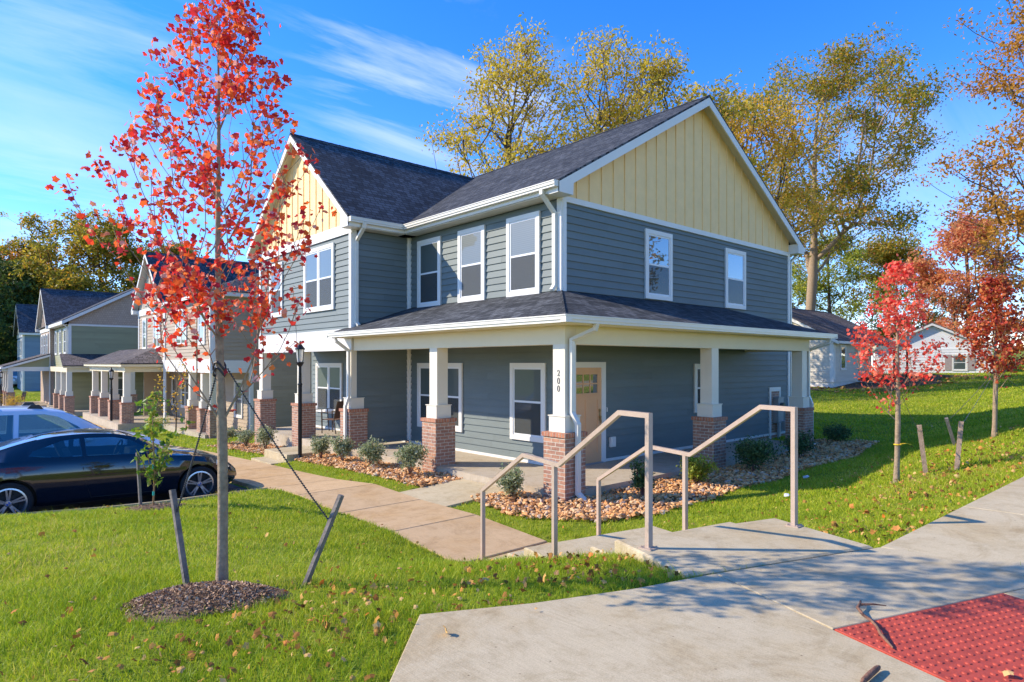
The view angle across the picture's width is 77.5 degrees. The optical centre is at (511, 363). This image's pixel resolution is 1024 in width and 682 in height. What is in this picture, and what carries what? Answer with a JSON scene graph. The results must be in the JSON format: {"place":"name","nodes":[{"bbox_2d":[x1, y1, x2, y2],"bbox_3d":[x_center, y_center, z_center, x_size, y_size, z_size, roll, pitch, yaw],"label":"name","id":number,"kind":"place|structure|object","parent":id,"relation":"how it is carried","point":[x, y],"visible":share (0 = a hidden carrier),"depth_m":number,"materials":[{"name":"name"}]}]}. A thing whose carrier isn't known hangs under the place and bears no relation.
{"place":"outdoors","nodes":[
{"label":"outdoors","id":0,"kind":"place"},
{"bbox_2d":[38,414,546,562],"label":"sidewalk","id":1,"kind":"structure","parent":0,"point":[440,530],"depth_m":9.91,"materials":[{"name":"concrete"}]},
{"bbox_2d":[251,457,508,507],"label":"entry path","id":2,"kind":"structure","parent":0,"point":[455,493],"depth_m":11.44,"materials":[{"name":"concrete"}]},
{"bbox_2d":[0,349,1023,681],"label":"ground","id":3,"kind":"structure","parent":0,"point":[464,591],"depth_m":5.89,"materials":[{"name":"plant"}]},
{"bbox_2d":[0,371,2,405],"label":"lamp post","id":4,"kind":"object","parent":3,"relation":"on","point":[1,374],"visible":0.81,"depth_m":44.70,"materials":[{"name":"black metal"}]},
{"bbox_2d":[0,392,28,405],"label":"shrub","id":5,"kind":"object","parent":3,"relation":"on","point":[11,400],"visible":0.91,"depth_m":42.18,"materials":[{"name":"yellow plant"}]},
{"bbox_2d":[0,252,37,363],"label":"pine tree","id":6,"kind":"object","parent":3,"relation":"on","point":[5,352],"visible":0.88,"depth_m":68.46,"materials":[{"name":"green plant"}]},
{"bbox_2d":[0,255,45,369],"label":"pine tree","id":7,"kind":"object","parent":3,"relation":"on","point":[28,299],"visible":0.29,"depth_m":71.61,"materials":[{"name":"green plant"}]},
{"bbox_2d":[13,304,40,391],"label":"townhouse","id":8,"kind":"structure","parent":3,"relation":"on","point":[28,339],"depth_m":62.73,"materials":[{"name":"blue wood"}]},
{"bbox_2d":[0,240,62,314],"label":"oak tree","id":9,"kind":"object","parent":3,"relation":"on","point":[14,255],"visible":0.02,"depth_m":83.18,"materials":[{"name":"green plant"}]},
{"bbox_2d":[0,210,71,272],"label":"oak tree","id":10,"kind":"object","parent":3,"relation":"on","point":[27,222],"visible":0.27,"depth_m":80.45,"materials":[{"name":"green plant"}]},
{"bbox_2d":[0,287,143,415],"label":"townhouse","id":11,"kind":"structure","parent":3,"relation":"on","point":[76,329],"depth_m":43.01,"materials":[{"name":"grey"}]},
{"bbox_2d":[43,334,45,353],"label":"window","id":12,"kind":"structure","parent":11,"relation":"in","point":[44,336],"depth_m":48.32,"materials":[{"name":"glass"}]},
{"bbox_2d":[59,330,61,354],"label":"window","id":13,"kind":"structure","parent":11,"relation":"in","point":[60,331],"depth_m":43.63,"materials":[{"name":"glass"}]},
{"bbox_2d":[63,328,65,353],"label":"window","id":14,"kind":"structure","parent":11,"relation":"in","point":[64,330],"depth_m":42.22,"materials":[{"name":"glass"}]},
{"bbox_2d":[109,377,122,399],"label":"window","id":15,"kind":"structure","parent":11,"relation":"in","point":[120,379],"depth_m":42.85,"materials":[{"name":"white paint"}]},
{"bbox_2d":[0,208,154,301],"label":"oak tree","id":16,"kind":"object","parent":3,"relation":"on","point":[71,274],"visible":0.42,"depth_m":75.63,"materials":[{"name":"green plant"}]},
{"bbox_2d":[108,367,113,420],"bbox_3d":[-19.800,1.724,31.554,0.256,3.110,0.250,0,0,-42],"label":"lamp post","id":17,"kind":"object","parent":3,"relation":"on","point":[111,372],"visible":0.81,"depth_m":31.52,"materials":[{"name":"black metal"}]},
{"bbox_2d":[0,415,249,511],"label":"parking lot","id":18,"kind":"structure","parent":3,"relation":"on","point":[31,423],"depth_m":12.38,"materials":[{"name":"asphalt"}]},
{"bbox_2d":[0,402,165,446],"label":"suv car","id":19,"kind":"object","parent":18,"relation":"on","point":[12,413],"visible":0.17,"depth_m":13.32,"materials":[{"name":"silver metal"}]},
{"bbox_2d":[0,428,235,513],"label":"coupe car","id":20,"kind":"object","parent":18,"relation":"on","point":[35,471],"visible":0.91,"depth_m":10.88,"materials":[{"name":"black paint"}]},
{"bbox_2d":[2,487,267,516],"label":"kerb","id":21,"kind":"structure","parent":3,"relation":"on","point":[144,503],"depth_m":10.05,"materials":[{"name":"concrete"}]},
{"bbox_2d":[136,452,141,504],"bbox_3d":[-5.562,1.802,9.526,0.100,0.946,0.048,0,0,-15],"label":"tree stake","id":22,"kind":"object","parent":3,"relation":"on","point":[139,484],"visible":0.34,"depth_m":9.52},
{"bbox_2d":[102,239,202,290],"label":"oak tree","id":23,"kind":"object","parent":3,"relation":"on","point":[174,250],"visible":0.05,"depth_m":81.21,"materials":[{"name":"green plant"}]},
{"bbox_2d":[125,502,182,509],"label":"mulch chips","id":24,"kind":"object","parent":3,"relation":"on","point":[158,503],"visible":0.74,"depth_m":9.43,"materials":[{"name":"brown wood"}]},
{"bbox_2d":[125,503,184,510],"bbox_3d":[-5.316,2.155,9.497,0.838,0.137,0.647,0,0,-18],"label":"mulch ring","id":25,"kind":"object","parent":3,"relation":"on","point":[154,507],"visible":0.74,"depth_m":9.35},
{"bbox_2d":[140,415,170,433],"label":"shrub","id":26,"kind":"object","parent":3,"relation":"on","point":[162,422],"visible":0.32,"depth_m":27.30,"materials":[{"name":"green plant"}]},
{"bbox_2d":[130,387,195,503],"bbox_3d":[-5.172,1.233,9.536,0.893,1.794,0.602,0,0,-14],"label":"sapling","id":27,"kind":"object","parent":3,"relation":"on","point":[160,452],"visible":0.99,"depth_m":9.48,"materials":[{"name":"green plant"}]},
{"bbox_2d":[154,362,192,430],"bbox_3d":[-13.687,1.421,25.764,1.337,3.213,1.364,0,0,-42],"label":"sapling","id":28,"kind":"object","parent":3,"relation":"on","point":[176,408],"visible":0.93,"depth_m":25.79,"materials":[{"name":"green plant"}]},
{"bbox_2d":[169,489,189,583],"bbox_3d":[-2.481,1.374,4.783,0.279,0.837,0.040,0,0,35],"label":"tree stake","id":29,"kind":"object","parent":3,"relation":"on","point":[179,538],"visible":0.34,"depth_m":4.78,"materials":[{"name":"wood"}]},
{"bbox_2d":[45,0,336,580],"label":"maple tree","id":30,"kind":"object","parent":3,"relation":"on","point":[219,41],"visible":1,"depth_m":4.55,"materials":[{"name":"red plant"}]},
{"bbox_2d":[176,366,225,511],"bbox_3d":[-2.300,0.592,4.721,0.545,1.140,0.091,0,0,32],"label":"tie strap","id":31,"kind":"object","parent":30,"relation":"attached to","point":[201,428],"visible":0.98,"depth_m":4.68,"materials":[{"name":"grey"}]},
{"bbox_2d":[212,361,332,525],"bbox_3d":[-1.745,0.597,4.685,0.843,1.230,0.095,0,0,-13],"label":"tie strap","id":32,"kind":"object","parent":30,"relation":"attached to","point":[223,368],"visible":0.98,"depth_m":4.65,"materials":[{"name":"grey"}]},
{"bbox_2d":[83,252,310,438],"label":"townhouse","id":33,"kind":"structure","parent":3,"relation":"on","point":[144,359],"depth_m":29.01,"materials":[{"name":"beige"}]},
{"bbox_2d":[142,318,146,348],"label":"window","id":34,"kind":"structure","parent":33,"relation":"in","point":[144,321],"depth_m":33.60,"materials":[{"name":"glass"}]},
{"bbox_2d":[153,314,160,348],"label":"window","id":35,"kind":"structure","parent":33,"relation":"in","point":[155,341],"depth_m":31.79,"materials":[{"name":"glass"}]},
{"bbox_2d":[171,376,174,404],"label":"window","id":36,"kind":"structure","parent":33,"relation":"in","point":[172,380],"depth_m":35.07,"materials":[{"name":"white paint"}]},
{"bbox_2d":[175,309,186,344],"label":"window","id":37,"kind":"structure","parent":33,"relation":"in","point":[179,340],"depth_m":28.39,"materials":[{"name":"glass"}]},
{"bbox_2d":[181,376,188,407],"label":"window","id":38,"kind":"structure","parent":33,"relation":"in","point":[185,390],"depth_m":33.36,"materials":[{"name":"white paint"}]},
{"bbox_2d":[198,304,204,344],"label":"window","id":39,"kind":"structure","parent":33,"relation":"in","point":[201,330],"depth_m":26.25,"materials":[{"name":"glass"}]},
{"bbox_2d":[234,379,242,418],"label":"window","id":40,"kind":"structure","parent":33,"relation":"in","point":[238,404],"depth_m":27.30,"materials":[{"name":"white paint"}]},
{"bbox_2d":[123,584,292,622],"bbox_3d":[-2.068,1.591,4.272,1.084,0.190,0.785,0,0,21],"label":"mulch ring","id":41,"kind":"object","parent":3,"relation":"on","point":[174,608],"visible":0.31,"depth_m":4.08,"materials":[{"name":"wood"}]},
{"bbox_2d":[120,580,281,617],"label":"mulch chips","id":42,"kind":"object","parent":41,"relation":"on","point":[179,588],"visible":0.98,"depth_m":4.17,"materials":[{"name":"brown plant"}]},
{"bbox_2d":[264,446,328,461],"bbox_3d":[-5.729,2.500,16.971,1.140,0.400,1.500,0,0,-42],"label":"stoop step","id":43,"kind":"object","parent":3,"relation":"on","point":[290,453],"visible":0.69,"depth_m":16.67,"materials":[{"name":"concrete"}]},
{"bbox_2d":[295,341,304,459],"bbox_3d":[-5.358,0.982,16.135,0.256,3.140,0.250,0,0,-42],"label":"lamp post","id":44,"kind":"object","parent":3,"relation":"on","point":[299,349],"visible":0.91,"depth_m":16.10,"materials":[{"name":"black metal"}]},
{"bbox_2d":[302,494,343,584],"bbox_3d":[-1.420,1.371,4.712,0.354,0.800,0.048,0,0,-15],"label":"tree stake","id":45,"kind":"object","parent":3,"relation":"on","point":[323,538],"visible":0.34,"depth_m":4.71,"materials":[{"name":"wood"}]},
{"bbox_2d":[301,460,443,486],"bbox_3d":[-3.207,2.363,14.269,0.900,0.152,5.550,0,0,-42],"label":"soil bed","id":46,"kind":"object","parent":3,"relation":"on","point":[400,475],"visible":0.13,"depth_m":12.93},
{"bbox_2d":[309,434,330,458],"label":"shrub","id":47,"kind":"object","parent":46,"relation":"on","point":[321,447],"visible":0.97,"depth_m":15.83,"materials":[{"name":"green plant"}]},
{"bbox_2d":[327,432,356,460],"bbox_3d":[-4.057,2.014,15.137,0.722,0.804,0.668,0,0,-15],"label":"shrub","id":48,"kind":"object","parent":46,"relation":"on","point":[343,446],"visible":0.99,"depth_m":15.05,"materials":[{"name":"green plant"}]},
{"bbox_2d":[354,435,386,465],"bbox_3d":[-3.076,1.959,14.103,0.766,0.827,0.741,0,0,-2],"label":"shrub","id":49,"kind":"object","parent":46,"relation":"on","point":[372,452],"visible":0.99,"depth_m":13.96,"materials":[{"name":"green plant"}]},
{"bbox_2d":[391,440,428,473],"bbox_3d":[-2.027,1.950,12.901,0.760,0.790,0.823,0,0,-39],"label":"shrub","id":50,"kind":"object","parent":46,"relation":"on","point":[410,455],"visible":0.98,"depth_m":12.82,"materials":[{"name":"green plant"}]},
{"bbox_2d":[293,453,462,487],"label":"river stones","id":51,"kind":"object","parent":3,"relation":"on","point":[381,469],"visible":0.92,"depth_m":13.49,"materials":[{"name":"stone"}]},
{"bbox_2d":[416,12,592,177],"bbox_3d":[-0.106,-8.310,35.668,11.771,21.426,11.850,0,0,-42],"label":"tulip tree","id":52,"kind":"object","parent":3,"relation":"on","point":[510,152],"visible":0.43,"depth_m":34.45,"materials":[{"name":"yellow plant"}]},
{"bbox_2d":[0,384,1023,681],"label":"fallen leaves","id":53,"kind":"object","parent":3,"relation":"on","point":[396,614],"visible":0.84,"depth_m":4.47,"materials":[{"name":"plant"}]},
{"bbox_2d":[247,95,837,503],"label":"townhouse","id":54,"kind":"structure","parent":3,"relation":"on","point":[558,304],"depth_m":15.49,"materials":[{"name":"blue wood"}]},
{"bbox_2d":[269,262,282,317],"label":"window","id":55,"kind":"structure","parent":54,"relation":"in","point":[275,313],"depth_m":19.55,"materials":[{"name":"white paint"}]},
{"bbox_2d":[303,242,334,312],"bbox_3d":[-5.285,-2.295,17.428,0.044,1.750,1.850,0,0,-42],"label":"window","id":56,"kind":"structure","parent":54,"relation":"in","point":[319,272],"depth_m":17.33,"materials":[{"name":"white paint"}]},
{"bbox_2d":[316,407,330,430],"bbox_3d":[-6.098,1.770,20.129,0.740,0.721,0.740,0,0,-42],"label":"patio table","id":57,"kind":"object","parent":54,"relation":"on","point":[321,408],"visible":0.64,"depth_m":20.10,"materials":[{"name":"grey"}]},
{"bbox_2d":[315,363,342,413],"bbox_3d":[-5.954,0.800,20.727,0.044,1.620,1.860,0,0,-42],"label":"window","id":58,"kind":"structure","parent":54,"relation":"in","point":[328,376],"depth_m":20.70,"materials":[{"name":"white paint"}]},
{"bbox_2d":[321,401,343,433],"bbox_3d":[-5.435,1.640,19.575,0.626,0.985,0.525,0,0,23],"label":"patio chair","id":59,"kind":"object","parent":54,"relation":"on","point":[339,404],"visible":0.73,"depth_m":19.42,"materials":[{"name":"brown wood"}]},
{"bbox_2d":[417,236,440,307],"bbox_3d":[-2.141,-2.330,16.462,0.044,1.760,1.040,0,0,-42],"label":"window","id":60,"kind":"structure","parent":54,"relation":"in","point":[428,250],"depth_m":16.44,"materials":[{"name":"white paint"}]},
{"bbox_2d":[417,363,462,431],"bbox_3d":[-1.845,0.825,16.131,0.044,1.670,1.930,0,0,-42],"label":"window","id":61,"kind":"structure","parent":54,"relation":"in","point":[455,370],"depth_m":15.76,"materials":[{"name":"white paint"}]},
{"bbox_2d":[457,225,485,302],"bbox_3d":[-0.968,-2.340,15.150,0.044,1.740,1.020,0,0,-42],"label":"window","id":62,"kind":"structure","parent":54,"relation":"in","point":[471,247],"depth_m":15.13,"materials":[{"name":"white paint"}]},
{"bbox_2d":[506,211,540,296],"bbox_3d":[0.235,-2.340,13.805,0.044,1.740,1.050,0,0,-42],"label":"window","id":63,"kind":"structure","parent":54,"relation":"in","point":[523,235],"depth_m":13.78,"materials":[{"name":"white paint"}]},
{"bbox_2d":[510,363,545,442],"bbox_3d":[0.331,0.825,13.697,0.044,1.670,1.100,0,0,-42],"label":"window","id":64,"kind":"structure","parent":54,"relation":"in","point":[527,380],"depth_m":13.67,"materials":[{"name":"white paint"}]},
{"bbox_2d":[576,362,605,464],"bbox_3d":[1.577,1.050,13.442,1.190,2.160,0.140,0,0,-42],"label":"door","id":65,"kind":"structure","parent":54,"relation":"in","point":[590,376],"depth_m":13.57,"materials":[{"name":"beige paint"}]},
{"bbox_2d":[644,228,672,300],"bbox_3d":[3.489,-2.320,15.159,1.070,1.620,0.044,0,0,-42],"label":"window","id":66,"kind":"structure","parent":54,"relation":"in","point":[658,248],"depth_m":15.14,"materials":[{"name":"white paint"}]},
{"bbox_2d":[694,364,699,412],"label":"window","id":67,"kind":"structure","parent":54,"relation":"in","point":[696,366],"depth_m":16.19,"materials":[{"name":"white paint"}]},
{"bbox_2d":[725,248,745,309],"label":"window","id":68,"kind":"structure","parent":54,"relation":"in","point":[735,260],"depth_m":17.51,"materials":[{"name":"white paint"}]},
{"bbox_2d":[536,25,681,151],"bbox_3d":[6.050,-8.593,37.157,11.298,21.452,10.388,0,0,-18],"label":"tulip tree","id":69,"kind":"object","parent":3,"relation":"on","point":[588,87],"visible":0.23,"depth_m":36.02,"materials":[{"name":"yellow plant"}]},
{"bbox_2d":[487,443,864,518],"bbox_3d":[4.576,2.131,13.441,11.700,0.394,2.700,0,0,-42],"label":"soil bed","id":70,"kind":"object","parent":3,"relation":"on","point":[625,515],"visible":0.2,"depth_m":10.65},
{"bbox_2d":[496,462,524,496],"bbox_3d":[-0.019,2.010,10.760,0.554,0.656,0.603,0,0,8],"label":"shrub","id":71,"kind":"object","parent":70,"relation":"on","point":[511,481],"visible":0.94,"depth_m":10.64,"materials":[{"name":"green plant"}]},
{"bbox_2d":[629,458,655,496],"bbox_3d":[2.198,1.954,10.772,0.466,0.787,0.490,0,0,26],"label":"shrub","id":72,"kind":"object","parent":70,"relation":"on","point":[638,479],"visible":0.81,"depth_m":10.74,"materials":[{"name":"green plant"}]},
{"bbox_2d":[470,438,879,522],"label":"river stones","id":73,"kind":"object","parent":70,"relation":"on","point":[731,477],"visible":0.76,"depth_m":11.00,"materials":[{"name":"stone"}]},
{"bbox_2d":[676,450,719,483],"bbox_3d":[3.381,1.967,11.776,0.705,0.679,0.811,0,0,-23],"label":"shrub","id":74,"kind":"object","parent":70,"relation":"on","point":[698,469],"visible":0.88,"depth_m":11.65,"materials":[{"name":"green plant"}]},
{"bbox_2d":[726,432,789,471],"bbox_3d":[5.052,1.869,13.156,1.057,0.870,1.203,0,0,-28],"label":"shrub","id":75,"kind":"object","parent":70,"relation":"on","point":[753,451],"visible":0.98,"depth_m":12.98,"materials":[{"name":"green plant"}]},
{"bbox_2d":[778,430,820,457],"bbox_3d":[6.585,1.889,14.661,0.964,0.781,0.938,0,0,6],"label":"shrub","id":76,"kind":"object","parent":70,"relation":"on","point":[804,444],"visible":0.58,"depth_m":14.59,"materials":[{"name":"green plant"}]},
{"bbox_2d":[821,422,856,441],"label":"shrub","id":77,"kind":"object","parent":70,"relation":"on","point":[837,433],"visible":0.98,"depth_m":16.88,"materials":[{"name":"green plant"}]},
{"bbox_2d":[587,38,772,184],"bbox_3d":[9.996,-8.170,38.224,11.211,20.188,11.662,0,0,30],"label":"tulip tree","id":78,"kind":"object","parent":3,"relation":"on","point":[724,102],"visible":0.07,"depth_m":36.78,"materials":[{"name":"yellow plant"}]},
{"bbox_2d":[493,518,872,578],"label":"steps","id":79,"kind":"structure","parent":3,"relation":"on","point":[727,546],"depth_m":5.28,"materials":[{"name":"concrete"}]},
{"bbox_2d":[480,410,658,559],"bbox_3d":[0.368,1.464,6.366,0.140,2.131,2.992,0,0,-31],"label":"handrail","id":80,"kind":"object","parent":79,"relation":"on","point":[595,433],"visible":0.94,"depth_m":5.83,"materials":[{"name":"metal"}]},
{"bbox_2d":[596,405,803,534],"bbox_3d":[1.853,1.464,7.074,0.140,2.131,2.992,0,0,-31],"label":"handrail","id":81,"kind":"object","parent":79,"relation":"on","point":[794,457],"visible":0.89,"depth_m":6.61,"materials":[{"name":"metal"}]},
{"bbox_2d":[700,83,845,271],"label":"tulip tree","id":82,"kind":"object","parent":3,"relation":"on","point":[777,145],"visible":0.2,"depth_m":40.53,"materials":[{"name":"yellow plant"}]},
{"bbox_2d":[716,12,959,310],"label":"poplar tree","id":83,"kind":"object","parent":3,"relation":"on","point":[849,184],"visible":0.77,"depth_m":50.51,"materials":[{"name":"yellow plant"}]},
{"bbox_2d":[792,308,907,387],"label":"ranch house","id":84,"kind":"structure","parent":3,"relation":"on","point":[831,366],"depth_m":41.45,"materials":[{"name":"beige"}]},
{"bbox_2d":[840,345,845,369],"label":"window","id":85,"kind":"structure","parent":84,"relation":"in","point":[842,347],"depth_m":40.92,"materials":[{"name":"white paint"}]},
{"bbox_2d":[792,228,910,324],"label":"locust tree","id":86,"kind":"object","parent":3,"relation":"on","point":[823,284],"visible":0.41,"depth_m":72.08,"materials":[{"name":"green plant"}]},
{"bbox_2d":[810,374,972,391],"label":"soil bed","id":87,"kind":"object","parent":3,"relation":"on","point":[858,385],"visible":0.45,"depth_m":41.21,"materials":[{"name":"soil"}]},
{"bbox_2d":[831,226,957,338],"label":"locust tree","id":88,"kind":"object","parent":3,"relation":"on","point":[886,251],"visible":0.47,"depth_m":74.30,"materials":[{"name":"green plant"}]},
{"bbox_2d":[810,374,985,393],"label":"fallen leaves","id":89,"kind":"object","parent":3,"relation":"on","point":[931,387],"visible":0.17,"depth_m":39.67,"materials":[{"name":"plant"}]},
{"bbox_2d":[846,254,954,482],"bbox_3d":[5.507,0.071,9.101,1.403,3.280,1.275,0,0,-42],"label":"maple tree","id":90,"kind":"object","parent":3,"relation":"on","point":[902,269],"visible":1,"depth_m":9.03,"materials":[{"name":"red plant"}]},
{"bbox_2d":[917,425,927,472],"bbox_3d":[5.984,1.320,9.293,0.190,0.850,0.093,0,0,8],"label":"tree stake","id":91,"kind":"object","parent":3,"relation":"on","point":[922,450],"visible":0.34,"depth_m":9.26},
{"bbox_2d":[871,322,998,373],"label":"house","id":92,"kind":"structure","parent":3,"relation":"on","point":[936,332],"depth_m":49.91,"materials":[{"name":"white"}]},
{"bbox_2d":[952,354,967,370],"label":"window","id":93,"kind":"structure","parent":92,"relation":"in","point":[957,365],"depth_m":49.31,"materials":[{"name":"white paint"}]},
{"bbox_2d":[945,417,955,445],"bbox_3d":[8.354,1.404,12.113,0.423,0.785,0.088,0,0,-22],"label":"tree stake","id":94,"kind":"object","parent":3,"relation":"on","point":[950,430],"visible":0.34,"depth_m":12.06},
{"bbox_2d":[891,206,1023,345],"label":"maple tree","id":95,"kind":"object","parent":3,"relation":"on","point":[935,280],"visible":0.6,"depth_m":62.45,"materials":[{"name":"orange plant"}]},
{"bbox_2d":[954,421,963,469],"bbox_3d":[6.377,1.244,9.118,0.230,0.843,0.084,0,0,-28],"label":"tree stake","id":96,"kind":"object","parent":3,"relation":"on","point":[959,442],"visible":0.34,"depth_m":9.10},
{"bbox_2d":[911,0,1023,284],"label":"oak tree","id":97,"kind":"object","parent":3,"relation":"on","point":[1010,217],"visible":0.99,"depth_m":33.55,"materials":[{"name":"orange plant"}]},
{"bbox_2d":[948,273,1023,436],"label":"maple tree","id":98,"kind":"object","parent":3,"relation":"on","point":[997,291],"visible":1,"depth_m":12.02,"materials":[{"name":"red plant"}]},
{"bbox_2d":[988,260,1023,306],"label":"maple tree","id":99,"kind":"object","parent":3,"relation":"on","point":[1021,300],"visible":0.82,"depth_m":53.34,"materials":[{"name":"plant"}]},
{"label":"soil bed","id":100,"kind":"structure","parent":3,"relation":"on","visible":0},
{"bbox_2d":[215,425,237,441],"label":"shrub","id":101,"kind":"object","parent":100,"relation":"on","point":[230,432],"visible":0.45,"depth_m":21.28,"materials":[{"name":"green plant"}]},
{"bbox_2d":[235,425,256,446],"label":"shrub","id":102,"kind":"object","parent":100,"relation":"on","point":[245,437],"visible":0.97,"depth_m":19.80,"materials":[{"name":"green plant"}]},
{"bbox_2d":[207,441,286,454],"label":"river stones","id":103,"kind":"object","parent":100,"relation":"on","point":[252,447],"visible":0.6,"depth_m":19.51,"materials":[{"name":"stone"}]},
{"bbox_2d":[254,424,278,448],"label":"shrub","id":104,"kind":"object","parent":100,"relation":"on","point":[266,438],"visible":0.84,"depth_m":18.58,"materials":[{"name":"green plant"}]},
{"bbox_2d":[0,0,1023,346],"label":"sky","id":105,"kind":"structure","parent":0,"point":[365,75],"materials":[{"name":"blue"}]},
{"bbox_2d":[390,547,1023,681],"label":"street sidewalk","id":106,"kind":"structure","parent":0,"point":[780,622],"depth_m":3.60,"materials":[{"name":"concrete"}]},
{"bbox_2d":[860,665,880,681],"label":"broken stick","id":107,"kind":"object","parent":106,"relation":"on","point":[870,673],"visible":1,"depth_m":3.00,"materials":[{"name":"wood"}]},
{"bbox_2d":[835,593,1023,681],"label":"tactile pad","id":108,"kind":"object","parent":106,"relation":"on","point":[979,640],"visible":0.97,"depth_m":3.45,"materials":[{"name":"red paint"}]},
{"bbox_2d":[856,600,893,648],"bbox_3d":[2.051,1.464,3.626,0.165,0.033,0.631,0,0,27],"label":"fallen stick","id":109,"kind":"object","parent":108,"relation":"on","point":[860,603],"visible":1,"depth_m":3.67,"materials":[{"name":"wood"}]},
{"bbox_2d":[881,477,1023,572],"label":"street sidewalk","id":110,"kind":"structure","parent":0,"point":[987,530],"depth_m":5.43,"materials":[{"name":"concrete"}]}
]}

